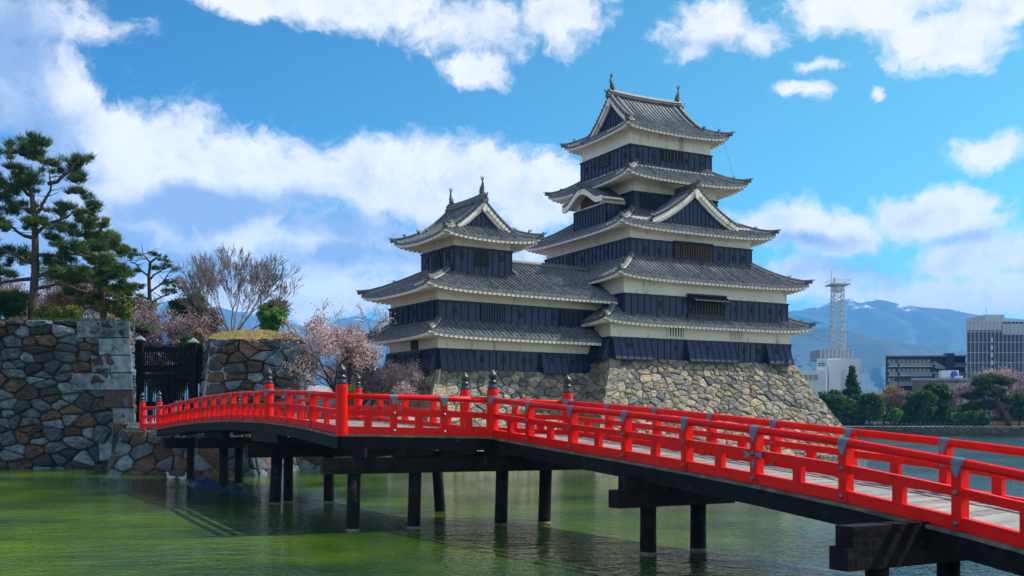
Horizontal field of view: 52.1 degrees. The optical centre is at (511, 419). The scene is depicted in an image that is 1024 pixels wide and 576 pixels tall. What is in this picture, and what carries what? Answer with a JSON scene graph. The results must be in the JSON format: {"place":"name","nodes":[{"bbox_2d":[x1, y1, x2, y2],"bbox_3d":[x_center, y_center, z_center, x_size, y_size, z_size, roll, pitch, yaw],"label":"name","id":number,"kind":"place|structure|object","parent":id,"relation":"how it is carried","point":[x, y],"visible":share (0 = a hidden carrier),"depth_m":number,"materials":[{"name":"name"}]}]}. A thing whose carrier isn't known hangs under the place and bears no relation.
{"place":"outdoors","nodes":[
{"label":"outdoors","id":0,"kind":"place"},
{"bbox_2d":[0,274,41,319],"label":"cherry tree","id":1,"kind":"object","parent":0,"point":[10,284],"visible":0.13,"depth_m":81.46,"materials":[{"name":"pink plant"}]},
{"bbox_2d":[30,261,96,311],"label":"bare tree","id":2,"kind":"object","parent":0,"point":[44,278],"visible":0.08,"depth_m":89.54,"materials":[{"name":"plant"}]},
{"bbox_2d":[37,279,108,319],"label":"cherry tree","id":3,"kind":"object","parent":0,"point":[62,302],"visible":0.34,"depth_m":76.95,"materials":[{"name":"pink plant"}]},
{"bbox_2d":[83,311,158,346],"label":"cherry tree","id":4,"kind":"object","parent":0,"point":[108,317],"visible":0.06,"depth_m":82.47,"materials":[{"name":"pink plant"}]},
{"bbox_2d":[128,423,155,426],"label":"gate path","id":5,"kind":"structure","parent":0,"point":[133,424],"depth_m":59.90,"materials":[{"name":"grey stone"}]},
{"bbox_2d":[133,335,203,421],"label":"black gate","id":6,"kind":"structure","parent":5,"relation":"on","point":[193,368],"depth_m":67.34,"materials":[{"name":"black wood"}]},
{"bbox_2d":[0,436,1023,575],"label":"water","id":7,"kind":"structure","parent":0,"point":[76,522],"depth_m":27.98,"materials":[{"name":"green liquid"}]},
{"bbox_2d":[0,320,150,468],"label":"stone rampart","id":8,"kind":"object","parent":7,"relation":"in","point":[67,393],"visible":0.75,"depth_m":63.97,"materials":[{"name":"grey stone"}]},
{"bbox_2d":[0,292,29,319],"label":"evergreen shrub","id":9,"kind":"object","parent":8,"relation":"on","point":[13,305],"visible":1,"depth_m":70.71,"materials":[{"name":"green plant"}]},
{"bbox_2d":[31,302,91,319],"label":"evergreen shrub","id":10,"kind":"object","parent":8,"relation":"on","point":[48,312],"visible":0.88,"depth_m":69.23,"materials":[{"name":"green plant"}]},
{"bbox_2d":[0,130,138,319],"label":"pine tree","id":11,"kind":"object","parent":8,"relation":"on","point":[27,148],"visible":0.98,"depth_m":71.73,"materials":[{"name":"green plant"}]},
{"bbox_2d":[0,316,169,331],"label":"grass","id":12,"kind":"structure","parent":8,"relation":"on","point":[111,319],"depth_m":65.06,"materials":[{"name":"green plant"}]},
{"bbox_2d":[49,215,138,319],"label":"pine tree","id":13,"kind":"object","parent":8,"relation":"on","point":[98,301],"visible":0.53,"depth_m":75.73,"materials":[{"name":"green plant"}]},
{"bbox_2d":[110,292,132,320],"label":"evergreen shrub","id":14,"kind":"object","parent":8,"relation":"on","point":[121,307],"visible":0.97,"depth_m":69.70,"materials":[{"name":"green plant"}]},
{"bbox_2d":[166,472,174,478],"bbox_3d":[-17.055,2.794,52.307,0.632,0.426,0.224,0,0,15],"label":"duck","id":15,"kind":"object","parent":7,"relation":"on","point":[170,477],"visible":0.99,"depth_m":52.22},
{"bbox_2d":[106,426,300,475],"bbox_3d":[-18.433,1.936,59.374,12.079,3.265,9.289,0,0,0],"label":"bridge abutment","id":16,"kind":"object","parent":7,"relation":"in","point":[137,451],"visible":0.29,"depth_m":56.01,"materials":[{"name":"stone"}]},
{"bbox_2d":[186,477,260,498],"bbox_3d":[-12.490,2.810,44.806,2.105,0.520,12.800,0,0,-30],"label":"sunken boat","id":17,"kind":"object","parent":7,"relation":"on","point":[206,483],"visible":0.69,"depth_m":44.94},
{"bbox_2d":[111,422,388,468],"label":"retaining wall","id":18,"kind":"structure","parent":7,"relation":"in","point":[308,462],"depth_m":62.70,"materials":[{"name":"stone"}]},
{"bbox_2d":[356,176,617,450],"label":"keep","id":19,"kind":"structure","parent":7,"relation":"in","point":[474,302],"depth_m":77.30,"materials":[{"name":"stone"}]},
{"bbox_2d":[139,364,1023,575],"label":"wooden bridge","id":20,"kind":"structure","parent":7,"relation":"in","point":[883,521],"depth_m":23.21,"materials":[{"name":"paint"}]},
{"bbox_2d":[526,73,862,456],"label":"castle keep","id":21,"kind":"structure","parent":7,"relation":"in","point":[696,318],"depth_m":85.41,"materials":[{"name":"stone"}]},
{"bbox_2d":[845,426,1023,435],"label":"quay wall","id":22,"kind":"structure","parent":7,"relation":"in","point":[970,431],"depth_m":195.66,"materials":[{"name":"grey stone"}]},
{"bbox_2d":[0,0,1023,326],"label":"sky","id":23,"kind":"structure","parent":0,"point":[883,140],"materials":[{"name":"blue"}]},
{"bbox_2d":[108,299,1023,419],"bbox_3d":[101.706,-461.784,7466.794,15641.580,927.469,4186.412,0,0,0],"label":"mountain","id":24,"kind":"structure","parent":0,"point":[936,327],"depth_m":7547.42,"materials":[{"name":"blue"}]},
{"bbox_2d":[146,420,1023,426],"bbox_3d":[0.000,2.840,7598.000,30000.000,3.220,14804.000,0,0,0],"label":"ground","id":25,"kind":"structure","parent":0,"point":[921,426],"depth_m":198.33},
{"bbox_2d":[817,358,826,397],"bbox_3d":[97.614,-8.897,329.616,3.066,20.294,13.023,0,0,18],"label":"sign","id":26,"kind":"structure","parent":25,"relation":"on","point":[821,363],"depth_m":324.00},
{"bbox_2d":[880,419,897,425],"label":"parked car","id":27,"kind":"object","parent":25,"relation":"on","point":[889,421],"visible":0.57,"depth_m":215.19,"materials":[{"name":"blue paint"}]},
{"bbox_2d":[841,409,1017,425],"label":"hedge row","id":28,"kind":"object","parent":25,"relation":"on","point":[903,420],"visible":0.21,"depth_m":225.34,"materials":[{"name":"green plant"}]},
{"bbox_2d":[948,381,970,411],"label":"cherry tree","id":29,"kind":"object","parent":25,"relation":"on","point":[956,400],"visible":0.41,"depth_m":226.65,"materials":[{"name":"pink plant"}]},
{"bbox_2d":[962,364,1021,425],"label":"cherry tree","id":30,"kind":"object","parent":25,"relation":"on","point":[971,388],"visible":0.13,"depth_m":222.28,"materials":[{"name":"pink plant"}]},
{"bbox_2d":[965,308,1023,417],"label":"office building","id":31,"kind":"structure","parent":25,"relation":"on","point":[994,341],"depth_m":290.00,"materials":[{"name":"grey concrete"}]},
{"bbox_2d":[985,363,1023,420],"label":"cherry tree","id":32,"kind":"object","parent":25,"relation":"on","point":[1015,387],"visible":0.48,"depth_m":219.32,"materials":[{"name":"pink plant"}]},
{"bbox_2d":[800,370,825,395],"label":"building","id":33,"kind":"structure","parent":0,"point":[816,380],"depth_m":322.00,"materials":[{"name":"white concrete"}]},
{"bbox_2d":[810,349,860,400],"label":"exchange building","id":34,"kind":"structure","parent":0,"point":[840,362],"depth_m":330.00,"materials":[{"name":"grey concrete"}]},
{"bbox_2d":[825,271,850,348],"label":"lattice mast","id":35,"kind":"object","parent":34,"relation":"on","point":[836,288],"visible":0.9,"depth_m":340.50,"materials":[{"name":"metal"}]},
{"bbox_2d":[865,420,888,425],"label":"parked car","id":36,"kind":"object","parent":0,"point":[879,421],"visible":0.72,"depth_m":213.20,"materials":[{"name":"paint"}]},
{"bbox_2d":[790,326,965,413],"bbox_3d":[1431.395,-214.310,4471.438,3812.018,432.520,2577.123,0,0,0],"label":"hills","id":37,"kind":"structure","parent":0,"point":[872,352],"depth_m":4336.27,"materials":[{"name":"blue"}]},
{"bbox_2d":[875,386,903,421],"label":"cherry tree","id":38,"kind":"object","parent":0,"point":[887,406],"visible":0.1,"depth_m":215.86,"materials":[{"name":"pink plant"}]},
{"bbox_2d":[885,353,965,414],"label":"apartment block","id":39,"kind":"structure","parent":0,"point":[903,370],"depth_m":299.92,"materials":[{"name":"grey concrete"}]},
{"bbox_2d":[898,378,911,384],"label":"window","id":40,"kind":"structure","parent":39,"relation":"in","point":[899,379],"depth_m":299.94,"materials":[{"name":"grey glass"}]},
{"bbox_2d":[898,387,911,390],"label":"window","id":41,"kind":"structure","parent":39,"relation":"in","point":[907,388],"depth_m":299.94,"materials":[{"name":"grey glass"}]},
{"bbox_2d":[898,360,929,365],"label":"window","id":42,"kind":"structure","parent":39,"relation":"in","point":[899,361],"depth_m":299.94,"materials":[{"name":"grey glass"}]},
{"bbox_2d":[898,369,929,374],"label":"window","id":43,"kind":"structure","parent":39,"relation":"in","point":[899,370],"depth_m":299.94,"materials":[{"name":"grey glass"}]},
{"bbox_2d":[911,378,971,408],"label":"brick building","id":44,"kind":"structure","parent":0,"point":[919,384],"depth_m":282.00,"materials":[{"name":"brown brick"}]},
{"bbox_2d":[939,370,962,377],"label":"roof billboard","id":45,"kind":"object","parent":44,"relation":"on","point":[948,373],"visible":1,"depth_m":282.20},
{"bbox_2d":[986,396,1016,420],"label":"maple tree","id":46,"kind":"object","parent":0,"point":[997,412],"visible":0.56,"depth_m":203.66,"materials":[{"name":"plant"}]},
{"label":"footpath","id":47,"kind":"structure","parent":0,"visible":0},
{"bbox_2d":[818,389,856,422],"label":"broadleaf tree","id":48,"kind":"object","parent":47,"relation":"on","point":[836,402],"visible":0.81,"depth_m":208.04,"materials":[{"name":"green plant"}]},
{"bbox_2d":[839,365,865,425],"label":"conifer","id":49,"kind":"object","parent":47,"relation":"on","point":[853,390],"visible":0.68,"depth_m":213.38,"materials":[{"name":"green plant"}]},
{"bbox_2d":[851,392,886,425],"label":"broadleaf tree","id":50,"kind":"object","parent":47,"relation":"on","point":[871,405],"visible":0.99,"depth_m":204.65,"materials":[{"name":"green plant"}]},
{"bbox_2d":[866,379,907,425],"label":"cherry tree","id":51,"kind":"object","parent":47,"relation":"on","point":[895,400],"visible":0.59,"depth_m":211.28,"materials":[{"name":"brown plant"}]},
{"bbox_2d":[888,407,903,425],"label":"evergreen shrub","id":52,"kind":"object","parent":47,"relation":"on","point":[896,414],"visible":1,"depth_m":205.38,"materials":[{"name":"green plant"}]},
{"bbox_2d":[900,390,938,425],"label":"broadleaf tree","id":53,"kind":"object","parent":47,"relation":"on","point":[919,407],"visible":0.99,"depth_m":206.80,"materials":[{"name":"green plant"}]},
{"bbox_2d":[867,422,978,425],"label":"path fence","id":54,"kind":"object","parent":47,"relation":"on","point":[925,423],"visible":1,"depth_m":199.40,"materials":[{"name":"brown wood"}]},
{"bbox_2d":[923,382,954,425],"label":"broadleaf tree","id":55,"kind":"object","parent":47,"relation":"on","point":[943,403],"visible":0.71,"depth_m":210.85,"materials":[{"name":"green plant"}]},
{"bbox_2d":[949,411,965,425],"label":"evergreen shrub","id":56,"kind":"object","parent":47,"relation":"on","point":[956,416],"visible":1,"depth_m":204.36,"materials":[{"name":"green plant"}]},
{"bbox_2d":[963,410,989,425],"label":"evergreen shrub","id":57,"kind":"object","parent":47,"relation":"on","point":[972,415],"visible":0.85,"depth_m":205.21,"materials":[{"name":"green plant"}]},
{"bbox_2d":[974,416,990,425],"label":"evergreen shrub","id":58,"kind":"object","parent":47,"relation":"on","point":[984,421],"visible":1,"depth_m":199.51,"materials":[{"name":"green plant"}]},
{"bbox_2d":[958,372,1022,425],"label":"pine tree","id":59,"kind":"object","parent":47,"relation":"on","point":[994,391],"visible":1,"depth_m":200.99,"materials":[{"name":"green plant"}]},
{"bbox_2d":[989,421,1023,425],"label":"bamboo fence","id":60,"kind":"object","parent":47,"relation":"on","point":[999,423],"visible":0.61,"depth_m":203.00,"materials":[{"name":"brown wood"}]},
{"bbox_2d":[1005,393,1023,425],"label":"broadleaf tree","id":61,"kind":"object","parent":47,"relation":"on","point":[1018,413],"visible":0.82,"depth_m":202.10,"materials":[{"name":"green plant"}]},
{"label":"castle ground","id":62,"kind":"structure","parent":0,"visible":0},
{"bbox_2d":[129,293,160,334],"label":"tree","id":63,"kind":"object","parent":62,"relation":"on","point":[134,303],"visible":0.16,"depth_m":85.57,"materials":[{"name":"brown plant"}]},
{"bbox_2d":[115,243,188,418],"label":"pine tree","id":64,"kind":"object","parent":62,"relation":"on","point":[166,291],"visible":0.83,"depth_m":79.86,"materials":[{"name":"green plant"}]},
{"bbox_2d":[134,338,170,421],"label":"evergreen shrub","id":65,"kind":"object","parent":62,"relation":"on","point":[154,362],"visible":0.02,"depth_m":82.02,"materials":[{"name":"brown plant"}]},
{"bbox_2d":[146,362,187,401],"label":"evergreen shrub","id":66,"kind":"object","parent":62,"relation":"on","point":[160,373],"visible":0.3,"depth_m":75.40,"materials":[{"name":"green plant"}]},
{"bbox_2d":[131,292,231,395],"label":"cherry tree","id":67,"kind":"object","parent":62,"relation":"on","point":[156,336],"visible":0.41,"depth_m":74.77,"materials":[{"name":"pink plant"}]},
{"bbox_2d":[164,316,203,409],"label":"evergreen shrub","id":68,"kind":"object","parent":62,"relation":"on","point":[174,317],"visible":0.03,"depth_m":77.65,"materials":[{"name":"plant"}]},
{"bbox_2d":[165,334,204,383],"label":"evergreen shrub","id":69,"kind":"object","parent":62,"relation":"on","point":[186,339],"visible":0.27,"depth_m":72.57,"materials":[{"name":"green plant"}]},
{"bbox_2d":[165,292,216,328],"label":"cherry tree","id":70,"kind":"object","parent":62,"relation":"on","point":[178,308],"visible":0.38,"depth_m":81.16,"materials":[{"name":"pink plant"}]},
{"bbox_2d":[190,327,210,342],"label":"evergreen shrub","id":71,"kind":"object","parent":62,"relation":"on","point":[198,333],"visible":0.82,"depth_m":73.65,"materials":[{"name":"brown plant"}]},
{"bbox_2d":[204,307,224,338],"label":"evergreen shrub","id":72,"kind":"object","parent":62,"relation":"on","point":[216,323],"visible":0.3,"depth_m":83.81,"materials":[{"name":"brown plant"}]},
{"bbox_2d":[172,242,303,331],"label":"bare tree","id":73,"kind":"object","parent":62,"relation":"on","point":[209,279],"visible":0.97,"depth_m":80.17,"materials":[{"name":"grey plant"}]},
{"bbox_2d":[198,329,308,417],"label":"gate abutment","id":74,"kind":"object","parent":62,"relation":"on","point":[239,360],"visible":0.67,"depth_m":65.63,"materials":[{"name":"stone"}]},
{"bbox_2d":[255,306,287,330],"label":"evergreen shrub","id":75,"kind":"object","parent":74,"relation":"on","point":[269,320],"visible":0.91,"depth_m":79.48,"materials":[{"name":"green plant"}]},
{"bbox_2d":[261,298,290,331],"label":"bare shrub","id":76,"kind":"object","parent":62,"relation":"on","point":[266,306],"visible":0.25,"depth_m":83.63,"materials":[{"name":"brown plant"}]},
{"bbox_2d":[271,297,396,404],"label":"cherry tree","id":77,"kind":"object","parent":62,"relation":"on","point":[347,343],"visible":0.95,"depth_m":67.02,"materials":[{"name":"pink plant"}]},
{"bbox_2d":[313,351,395,409],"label":"cherry tree","id":78,"kind":"object","parent":62,"relation":"on","point":[364,380],"visible":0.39,"depth_m":72.99,"materials":[{"name":"pink plant"}]},
{"bbox_2d":[347,384,363,415],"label":"evergreen shrub","id":79,"kind":"object","parent":62,"relation":"on","point":[350,388],"visible":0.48,"depth_m":65.79,"materials":[{"name":"green plant"}]},
{"bbox_2d":[306,385,424,420],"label":"gravel slope","id":80,"kind":"structure","parent":62,"relation":"on","point":[320,403],"depth_m":79.03,"materials":[{"name":"grey gravel"}]},
{"bbox_2d":[319,358,423,406],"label":"cherry tree","id":81,"kind":"object","parent":62,"relation":"on","point":[403,386],"visible":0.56,"depth_m":72.51,"materials":[{"name":"pink plant"}]}
]}

